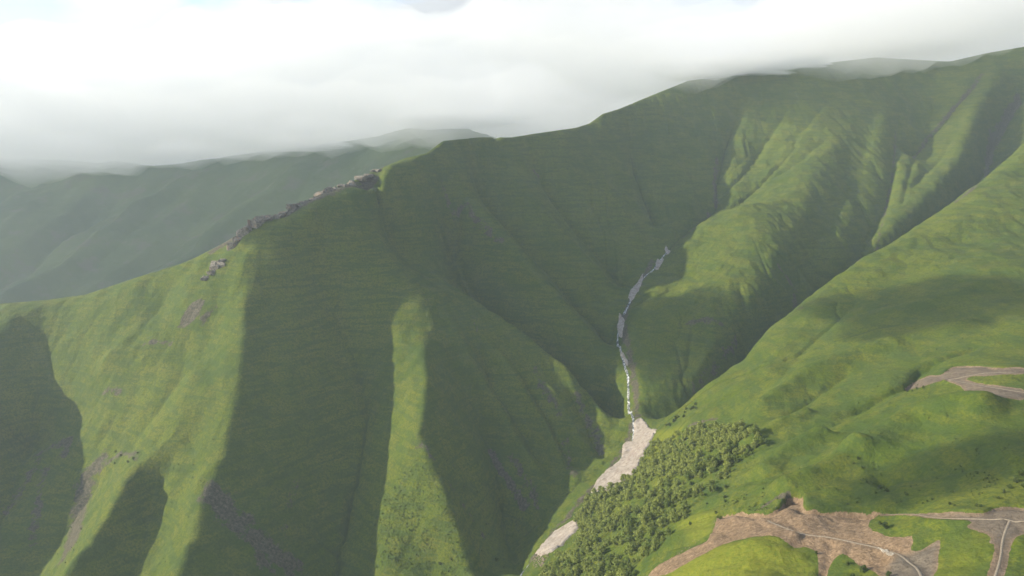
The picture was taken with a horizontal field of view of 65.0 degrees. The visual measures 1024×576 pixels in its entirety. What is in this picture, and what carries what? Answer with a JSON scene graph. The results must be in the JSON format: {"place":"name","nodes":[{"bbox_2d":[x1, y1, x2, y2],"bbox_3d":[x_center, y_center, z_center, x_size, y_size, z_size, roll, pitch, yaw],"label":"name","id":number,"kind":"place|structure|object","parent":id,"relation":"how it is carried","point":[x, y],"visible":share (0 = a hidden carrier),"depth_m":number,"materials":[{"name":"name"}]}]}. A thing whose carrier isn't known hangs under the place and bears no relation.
{"place":"outdoors","nodes":[
{"label":"outdoors","id":0,"kind":"place"},
{"bbox_2d":[0,126,495,303],"bbox_3d":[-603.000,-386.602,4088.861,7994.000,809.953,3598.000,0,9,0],"label":"mountain","id":1,"kind":"structure","parent":0,"point":[68,228],"depth_m":3577.25,"materials":[{"name":"green plant"}]},
{"bbox_2d":[0,47,1023,575],"bbox_3d":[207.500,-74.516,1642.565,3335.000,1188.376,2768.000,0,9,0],"label":"hills","id":2,"kind":"structure","parent":0,"point":[848,235],"depth_m":1378.83,"materials":[{"name":"green plant"}]},
{"bbox_2d":[200,258,225,280],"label":"rock outcrop","id":3,"kind":"object","parent":2,"relation":"on","point":[216,265],"visible":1,"depth_m":1445.14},
{"bbox_2d":[226,215,271,250],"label":"rock outcrop","id":4,"kind":"object","parent":2,"relation":"on","point":[256,222],"visible":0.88,"depth_m":1485.07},
{"bbox_2d":[271,203,302,218],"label":"rock outcrop","id":5,"kind":"object","parent":2,"relation":"on","point":[290,208],"visible":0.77,"depth_m":1537.07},
{"bbox_2d":[299,186,337,204],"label":"rock outcrop","id":6,"kind":"object","parent":2,"relation":"on","point":[323,192],"visible":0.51,"depth_m":1596.60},
{"bbox_2d":[337,169,381,187],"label":"rock outcrop","id":7,"kind":"object","parent":2,"relation":"on","point":[363,178],"visible":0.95,"depth_m":1664.81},
{"bbox_2d":[1,284,1012,575],"bbox_3d":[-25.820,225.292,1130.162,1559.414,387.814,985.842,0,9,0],"label":"ground cover","id":8,"kind":"object","parent":2,"relation":"on","point":[513,462],"visible":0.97,"depth_m":1120.11,"materials":[{"name":"green plant"}]},
{"bbox_2d":[533,553,548,567],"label":"rubble","id":9,"kind":"object","parent":2,"relation":"on","point":[543,559],"visible":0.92,"depth_m":1058.73,"materials":[{"name":"stone"}]},
{"bbox_2d":[544,569,555,575],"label":"birch tree","id":10,"kind":"object","parent":2,"relation":"on","point":[551,572],"visible":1,"depth_m":938.89,"materials":[{"name":"green plant"}]},
{"bbox_2d":[535,520,578,555],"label":"snow patch","id":11,"kind":"object","parent":2,"relation":"on","point":[557,538],"visible":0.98,"depth_m":1093.15,"materials":[{"name":"snow"}]},
{"bbox_2d":[553,559,561,569],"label":"birch tree","id":12,"kind":"object","parent":2,"relation":"on","point":[556,564],"visible":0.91,"depth_m":955.02,"materials":[{"name":"green plant"}]},
{"bbox_2d":[562,557,572,570],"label":"birch tree","id":13,"kind":"object","parent":2,"relation":"on","point":[566,562],"visible":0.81,"depth_m":926.05,"materials":[{"name":"green plant"}]},
{"bbox_2d":[565,563,573,570],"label":"birch tree","id":14,"kind":"object","parent":2,"relation":"on","point":[568,567],"visible":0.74,"depth_m":917.43,"materials":[{"name":"green plant"}]},
{"bbox_2d":[565,568,574,575],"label":"birch tree","id":15,"kind":"object","parent":2,"relation":"on","point":[571,572],"visible":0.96,"depth_m":887.48,"materials":[{"name":"green plant"}]},
{"bbox_2d":[572,552,582,562],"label":"birch tree","id":16,"kind":"object","parent":2,"relation":"on","point":[576,556],"visible":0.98,"depth_m":920.71,"materials":[{"name":"green plant"}]},
{"bbox_2d":[573,563,582,574],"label":"birch tree","id":17,"kind":"object","parent":2,"relation":"on","point":[576,568],"visible":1,"depth_m":887.98,"materials":[{"name":"green plant"}]},
{"bbox_2d":[575,540,582,547],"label":"birch tree","id":18,"kind":"object","parent":2,"relation":"on","point":[579,544],"visible":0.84,"depth_m":972.25,"materials":[{"name":"green plant"}]},
{"bbox_2d":[579,547,585,555],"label":"birch tree","id":19,"kind":"object","parent":2,"relation":"on","point":[582,550],"visible":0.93,"depth_m":929.05,"materials":[{"name":"green plant"}]},
{"bbox_2d":[582,564,589,571],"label":"birch tree","id":20,"kind":"object","parent":2,"relation":"on","point":[586,566],"visible":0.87,"depth_m":879.36,"materials":[{"name":"green plant"}]},
{"bbox_2d":[585,541,592,550],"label":"birch tree","id":21,"kind":"object","parent":2,"relation":"on","point":[590,543],"visible":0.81,"depth_m":926.69,"materials":[{"name":"green plant"}]},
{"bbox_2d":[586,555,593,564],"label":"birch tree","id":22,"kind":"object","parent":2,"relation":"on","point":[589,562],"visible":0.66,"depth_m":891.40,"materials":[{"name":"green plant"}]},
{"bbox_2d":[586,563,596,571],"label":"birch tree","id":23,"kind":"object","parent":2,"relation":"on","point":[590,567],"visible":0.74,"depth_m":862.96,"materials":[{"name":"green plant"}]},
{"bbox_2d":[592,536,598,542],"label":"birch tree","id":24,"kind":"object","parent":2,"relation":"on","point":[595,539],"visible":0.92,"depth_m":943.26,"materials":[{"name":"green plant"}]},
{"bbox_2d":[592,542,598,550],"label":"birch tree","id":25,"kind":"object","parent":2,"relation":"on","point":[595,546],"visible":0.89,"depth_m":910.19,"materials":[{"name":"green plant"}]},
{"bbox_2d":[592,571,601,575],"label":"birch tree","id":26,"kind":"object","parent":2,"relation":"on","point":[597,573],"visible":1,"depth_m":839.38,"materials":[{"name":"green plant"}]},
{"bbox_2d":[591,551,603,562],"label":"birch tree","id":27,"kind":"object","parent":2,"relation":"on","point":[599,555],"visible":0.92,"depth_m":877.71,"materials":[{"name":"green plant"}]},
{"bbox_2d":[594,563,604,574],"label":"birch tree","id":28,"kind":"object","parent":2,"relation":"on","point":[598,567],"visible":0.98,"depth_m":846.38,"materials":[{"name":"green plant"}]},
{"bbox_2d":[597,545,605,551],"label":"birch tree","id":29,"kind":"object","parent":2,"relation":"on","point":[600,548],"visible":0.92,"depth_m":895.59,"materials":[{"name":"green plant"}]},
{"bbox_2d":[598,521,605,531],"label":"birch tree","id":30,"kind":"object","parent":2,"relation":"on","point":[603,524],"visible":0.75,"depth_m":982.49,"materials":[{"name":"green plant"}]},
{"bbox_2d":[604,517,611,523],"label":"birch tree","id":31,"kind":"object","parent":2,"relation":"on","point":[608,520],"visible":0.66,"depth_m":983.24,"materials":[{"name":"green plant"}]},
{"bbox_2d":[602,553,614,564],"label":"birch tree","id":32,"kind":"object","parent":2,"relation":"on","point":[609,556],"visible":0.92,"depth_m":855.10,"materials":[{"name":"green plant"}]},
{"bbox_2d":[605,537,611,545],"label":"birch tree","id":33,"kind":"object","parent":2,"relation":"on","point":[608,541],"visible":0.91,"depth_m":903.90,"materials":[{"name":"green plant"}]},
{"bbox_2d":[605,523,614,531],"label":"birch tree","id":34,"kind":"object","parent":2,"relation":"on","point":[608,527],"visible":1,"depth_m":962.92,"materials":[{"name":"green plant"}]},
{"bbox_2d":[604,571,615,575],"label":"birch tree","id":35,"kind":"object","parent":2,"relation":"on","point":[610,573],"visible":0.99,"depth_m":798.27,"materials":[{"name":"green plant"}]},
{"bbox_2d":[611,536,619,544],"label":"birch tree","id":36,"kind":"object","parent":2,"relation":"on","point":[613,540],"visible":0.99,"depth_m":893.90,"materials":[{"name":"green plant"}]},
{"bbox_2d":[611,560,620,570],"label":"birch tree","id":37,"kind":"object","parent":2,"relation":"on","point":[617,563],"visible":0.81,"depth_m":813.50,"materials":[{"name":"green plant"}]},
{"bbox_2d":[611,514,620,522],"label":"birch tree","id":38,"kind":"object","parent":2,"relation":"on","point":[617,518],"visible":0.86,"depth_m":981.29,"materials":[{"name":"green plant"}]},
{"bbox_2d":[612,554,622,562],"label":"birch tree","id":39,"kind":"object","parent":2,"relation":"on","point":[617,556],"visible":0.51,"depth_m":838.58,"materials":[{"name":"green plant"}]},
{"bbox_2d":[617,522,623,530],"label":"birch tree","id":40,"kind":"object","parent":2,"relation":"on","point":[620,524],"visible":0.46,"depth_m":948.58,"materials":[{"name":"green plant"}]},
{"bbox_2d":[616,537,625,545],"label":"birch tree","id":41,"kind":"object","parent":2,"relation":"on","point":[620,541],"visible":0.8,"depth_m":889.38,"materials":[{"name":"green plant"}]},
{"bbox_2d":[617,570,627,575],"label":"birch tree","id":42,"kind":"object","parent":2,"relation":"on","point":[623,573],"visible":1,"depth_m":770.12,"materials":[{"name":"green plant"}]},
{"bbox_2d":[591,417,656,492],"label":"snow patch","id":43,"kind":"object","parent":2,"relation":"on","point":[629,460],"visible":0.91,"depth_m":1246.14,"materials":[{"name":"snow"}]},
{"bbox_2d":[621,557,630,569],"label":"birch tree","id":44,"kind":"object","parent":2,"relation":"on","point":[627,560],"visible":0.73,"depth_m":797.53,"materials":[{"name":"green plant"}]},
{"bbox_2d":[621,524,632,535],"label":"birch tree","id":45,"kind":"object","parent":2,"relation":"on","point":[628,527],"visible":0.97,"depth_m":894.87,"materials":[{"name":"green plant"}]},
{"bbox_2d":[626,563,633,573],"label":"birch tree","id":46,"kind":"object","parent":2,"relation":"on","point":[629,569],"visible":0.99,"depth_m":787.84,"materials":[{"name":"green plant"}]},
{"bbox_2d":[625,517,636,526],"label":"birch tree","id":47,"kind":"object","parent":2,"relation":"on","point":[629,521],"visible":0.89,"depth_m":912.15,"materials":[{"name":"green plant"}]},
{"bbox_2d":[627,534,634,543],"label":"birch tree","id":48,"kind":"object","parent":2,"relation":"on","point":[630,539],"visible":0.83,"depth_m":865.67,"materials":[{"name":"green plant"}]},
{"bbox_2d":[626,542,636,554],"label":"birch tree","id":49,"kind":"object","parent":2,"relation":"on","point":[631,546],"visible":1,"depth_m":833.24,"materials":[{"name":"green plant"}]},
{"bbox_2d":[631,505,640,514],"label":"birch tree","id":50,"kind":"object","parent":2,"relation":"on","point":[636,510],"visible":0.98,"depth_m":956.63,"materials":[{"name":"green plant"}]},
{"bbox_2d":[637,533,643,543],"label":"birch tree","id":51,"kind":"object","parent":2,"relation":"on","point":[640,541],"visible":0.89,"depth_m":845.85,"materials":[{"name":"green plant"}]},
{"bbox_2d":[638,547,646,556],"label":"birch tree","id":52,"kind":"object","parent":2,"relation":"on","point":[643,550],"visible":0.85,"depth_m":802.48,"materials":[{"name":"green plant"}]},
{"bbox_2d":[538,419,750,575],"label":"woodland","id":53,"kind":"object","parent":2,"relation":"on","point":[656,464],"visible":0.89,"depth_m":1067.15,"materials":[{"name":"plant"}]},
{"bbox_2d":[638,510,650,524],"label":"birch tree","id":54,"kind":"object","parent":2,"relation":"on","point":[643,516],"visible":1,"depth_m":893.60,"materials":[{"name":"green plant"}]},
{"bbox_2d":[644,502,651,512],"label":"birch tree","id":55,"kind":"object","parent":2,"relation":"on","point":[647,507],"visible":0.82,"depth_m":934.62,"materials":[{"name":"green plant"}]},
{"bbox_2d":[645,493,652,498],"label":"birch tree","id":56,"kind":"object","parent":2,"relation":"on","point":[649,495],"visible":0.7,"depth_m":983.45,"materials":[{"name":"green plant"}]},
{"bbox_2d":[647,526,654,536],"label":"birch tree","id":57,"kind":"object","parent":2,"relation":"on","point":[651,532],"visible":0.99,"depth_m":834.86,"materials":[{"name":"green plant"}]},
{"bbox_2d":[648,510,657,519],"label":"birch tree","id":58,"kind":"object","parent":2,"relation":"on","point":[653,514],"visible":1,"depth_m":896.95,"materials":[{"name":"green plant"}]},
{"bbox_2d":[650,539,658,550],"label":"birch tree","id":59,"kind":"object","parent":2,"relation":"on","point":[654,545],"visible":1,"depth_m":787.82,"materials":[{"name":"green plant"}]},
{"bbox_2d":[650,502,660,510],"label":"birch tree","id":60,"kind":"object","parent":2,"relation":"on","point":[654,506],"visible":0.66,"depth_m":920.66,"materials":[{"name":"green plant"}]},
{"bbox_2d":[652,530,662,539],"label":"birch tree","id":61,"kind":"object","parent":2,"relation":"on","point":[658,533],"visible":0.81,"depth_m":826.20,"materials":[{"name":"green plant"}]},
{"bbox_2d":[652,495,663,506],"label":"birch tree","id":62,"kind":"object","parent":2,"relation":"on","point":[658,499],"visible":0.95,"depth_m":926.71,"materials":[{"name":"green plant"}]},
{"bbox_2d":[655,506,662,514],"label":"birch tree","id":63,"kind":"object","parent":2,"relation":"on","point":[658,510],"visible":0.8,"depth_m":906.28,"materials":[{"name":"green plant"}]},
{"bbox_2d":[657,488,665,495],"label":"birch tree","id":64,"kind":"object","parent":2,"relation":"on","point":[661,491],"visible":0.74,"depth_m":954.58,"materials":[{"name":"green plant"}]},
{"bbox_2d":[657,517,666,528],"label":"birch tree","id":65,"kind":"object","parent":2,"relation":"on","point":[660,521],"visible":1,"depth_m":850.49,"materials":[{"name":"green plant"}]},
{"bbox_2d":[663,499,671,507],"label":"birch tree","id":66,"kind":"object","parent":2,"relation":"on","point":[667,504],"visible":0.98,"depth_m":909.31,"materials":[{"name":"green plant"}]},
{"bbox_2d":[663,526,671,535],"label":"birch tree","id":67,"kind":"object","parent":2,"relation":"on","point":[667,531],"visible":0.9,"depth_m":818.83,"materials":[{"name":"green plant"}]},
{"bbox_2d":[664,488,672,498],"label":"birch tree","id":68,"kind":"object","parent":2,"relation":"on","point":[668,495],"visible":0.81,"depth_m":924.30,"materials":[{"name":"green plant"}]},
{"bbox_2d":[670,514,677,522],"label":"birch tree","id":69,"kind":"object","parent":2,"relation":"on","point":[672,520],"visible":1,"depth_m":843.63,"materials":[{"name":"green plant"}]},
{"bbox_2d":[669,485,681,493],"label":"birch tree","id":70,"kind":"object","parent":2,"relation":"on","point":[677,488],"visible":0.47,"depth_m":922.06,"materials":[{"name":"green plant"}]},
{"bbox_2d":[671,490,680,502],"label":"birch tree","id":71,"kind":"object","parent":2,"relation":"on","point":[674,495],"visible":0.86,"depth_m":907.87,"materials":[{"name":"green plant"}]},
{"bbox_2d":[674,478,680,484],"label":"birch tree","id":72,"kind":"object","parent":2,"relation":"on","point":[677,482],"visible":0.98,"depth_m":963.07,"materials":[{"name":"green plant"}]},
{"bbox_2d":[676,489,684,500],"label":"birch tree","id":73,"kind":"object","parent":2,"relation":"on","point":[680,492],"visible":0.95,"depth_m":897.84,"materials":[{"name":"green plant"}]},
{"bbox_2d":[677,467,683,475],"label":"birch tree","id":74,"kind":"object","parent":2,"relation":"on","point":[680,471],"visible":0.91,"depth_m":985.36,"materials":[{"name":"green plant"}]},
{"bbox_2d":[679,499,690,510],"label":"birch tree","id":75,"kind":"object","parent":2,"relation":"on","point":[685,506],"visible":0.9,"depth_m":866.17,"materials":[{"name":"green plant"}]},
{"bbox_2d":[682,489,692,497],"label":"birch tree","id":76,"kind":"object","parent":2,"relation":"on","point":[689,492],"visible":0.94,"depth_m":891.46,"materials":[{"name":"green plant"}]},
{"bbox_2d":[683,471,691,479],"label":"birch tree","id":77,"kind":"object","parent":2,"relation":"on","point":[688,475],"visible":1,"depth_m":953.42,"materials":[{"name":"green plant"}]},
{"bbox_2d":[691,464,700,475],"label":"birch tree","id":78,"kind":"object","parent":2,"relation":"on","point":[695,469],"visible":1,"depth_m":949.36,"materials":[{"name":"green plant"}]},
{"bbox_2d":[693,486,702,494],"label":"birch tree","id":79,"kind":"object","parent":2,"relation":"on","point":[695,490],"visible":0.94,"depth_m":890.59,"materials":[{"name":"green plant"}]},
{"bbox_2d":[702,454,712,466],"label":"birch tree","id":80,"kind":"object","parent":2,"relation":"on","point":[706,459],"visible":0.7,"depth_m":956.17,"materials":[{"name":"green plant"}]},
{"bbox_2d":[706,465,712,473],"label":"birch tree","id":81,"kind":"object","parent":2,"relation":"on","point":[708,469],"visible":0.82,"depth_m":937.63,"materials":[{"name":"green plant"}]},
{"bbox_2d":[707,483,715,490],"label":"birch tree","id":82,"kind":"object","parent":2,"relation":"on","point":[711,487],"visible":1,"depth_m":871.15,"materials":[{"name":"green plant"}]},
{"bbox_2d":[707,457,717,466],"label":"birch tree","id":83,"kind":"object","parent":2,"relation":"on","point":[713,463],"visible":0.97,"depth_m":943.79,"materials":[{"name":"green plant"}]},
{"bbox_2d":[714,452,723,463],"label":"birch tree","id":84,"kind":"object","parent":2,"relation":"on","point":[718,459],"visible":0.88,"depth_m":945.32,"materials":[{"name":"green plant"}]},
{"bbox_2d":[715,471,723,479],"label":"birch tree","id":85,"kind":"object","parent":2,"relation":"on","point":[718,475],"visible":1,"depth_m":902.82,"materials":[{"name":"green plant"}]},
{"bbox_2d":[719,447,730,455],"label":"birch tree","id":86,"kind":"object","parent":2,"relation":"on","point":[724,450],"visible":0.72,"depth_m":955.09,"materials":[{"name":"green plant"}]},
{"bbox_2d":[721,465,730,475],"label":"birch tree","id":87,"kind":"object","parent":2,"relation":"on","point":[725,469],"visible":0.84,"depth_m":905.67,"materials":[{"name":"green plant"}]},
{"bbox_2d":[721,453,732,464],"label":"birch tree","id":88,"kind":"object","parent":2,"relation":"on","point":[726,458],"visible":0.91,"depth_m":926.92,"materials":[{"name":"green plant"}]},
{"bbox_2d":[722,440,734,451],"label":"birch tree","id":89,"kind":"object","parent":2,"relation":"on","point":[729,445],"visible":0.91,"depth_m":961.11,"materials":[{"name":"green plant"}]},
{"bbox_2d":[732,448,738,454],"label":"birch tree","id":90,"kind":"object","parent":2,"relation":"on","point":[735,451],"visible":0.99,"depth_m":947.69,"materials":[{"name":"green plant"}]},
{"bbox_2d":[733,457,740,462],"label":"birch tree","id":91,"kind":"object","parent":2,"relation":"on","point":[736,460],"visible":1,"depth_m":924.91,"materials":[{"name":"green plant"}]},
{"bbox_2d":[739,445,750,453],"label":"birch tree","id":92,"kind":"object","parent":2,"relation":"on","point":[743,448],"visible":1,"depth_m":939.23,"materials":[{"name":"green plant"}]},
{"bbox_2d":[741,449,753,457],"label":"birch tree","id":93,"kind":"object","parent":2,"relation":"on","point":[747,453],"visible":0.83,"depth_m":932.08,"materials":[{"name":"green plant"}]},
{"bbox_2d":[750,439,758,447],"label":"birch tree","id":94,"kind":"object","parent":2,"relation":"on","point":[753,444],"visible":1,"depth_m":939.58,"materials":[{"name":"green plant"}]},
{"bbox_2d":[750,424,759,433],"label":"birch tree","id":95,"kind":"object","parent":2,"relation":"on","point":[754,429],"visible":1,"depth_m":955.04,"materials":[{"name":"green plant"}]},
{"bbox_2d":[756,436,766,444],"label":"birch tree","id":96,"kind":"object","parent":2,"relation":"on","point":[763,440],"visible":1,"depth_m":938.56,"materials":[{"name":"green plant"}]},
{"bbox_2d":[679,506,885,553],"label":"rubble","id":97,"kind":"object","parent":2,"relation":"on","point":[794,523],"visible":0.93,"depth_m":688.61,"materials":[{"name":"brown stone"}]},
{"bbox_2d":[767,520,922,575],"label":"dirt track","id":98,"kind":"structure","parent":2,"relation":"on","point":[915,567],"depth_m":609.33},
{"bbox_2d":[859,565,866,572],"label":"shrub","id":99,"kind":"object","parent":2,"relation":"on","point":[862,568],"visible":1,"depth_m":568.60,"materials":[{"name":"green plant"}]},
{"bbox_2d":[881,521,888,528],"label":"shrub","id":100,"kind":"object","parent":2,"relation":"on","point":[885,525],"visible":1,"depth_m":620.01,"materials":[{"name":"green plant"}]},
{"bbox_2d":[878,547,893,555],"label":"rubble","id":101,"kind":"object","parent":2,"relation":"on","point":[886,551],"visible":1,"depth_m":585.52,"materials":[{"name":"stone"}]},
{"bbox_2d":[0,0,1023,165],"label":"sky","id":102,"kind":"structure","parent":0,"point":[143,82],"materials":[{"name":"white"}]},
{"bbox_2d":[616,250,669,458],"bbox_3d":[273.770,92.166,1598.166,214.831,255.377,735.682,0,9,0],"label":"stream","id":103,"kind":"structure","parent":0,"point":[627,373],"depth_m":1511.45,"materials":[{"name":"liquid"}]},
{"bbox_2d":[617,313,624,337],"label":"snow patch","id":104,"kind":"object","parent":103,"relation":"on","point":[620,324],"visible":1,"depth_m":1649.97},
{"bbox_2d":[619,350,627,365],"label":"snow patch","id":105,"kind":"object","parent":103,"relation":"on","point":[624,358],"visible":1,"depth_m":1550.36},
{"bbox_2d":[628,274,642,300],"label":"snow patch","id":106,"kind":"object","parent":103,"relation":"on","point":[634,290],"visible":1,"depth_m":1762.89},
{"bbox_2d":[655,257,663,269],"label":"snow patch","id":107,"kind":"object","parent":103,"relation":"on","point":[658,263],"visible":1,"depth_m":1865.88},
{"bbox_2d":[888,514,1023,521],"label":"dirt track","id":108,"kind":"structure","parent":0,"point":[966,518],"depth_m":583.49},
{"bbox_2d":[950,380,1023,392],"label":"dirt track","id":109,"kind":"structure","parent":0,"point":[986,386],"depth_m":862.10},
{"bbox_2d":[994,520,1009,575],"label":"dirt track","id":110,"kind":"structure","parent":0,"point":[1001,550],"depth_m":528.58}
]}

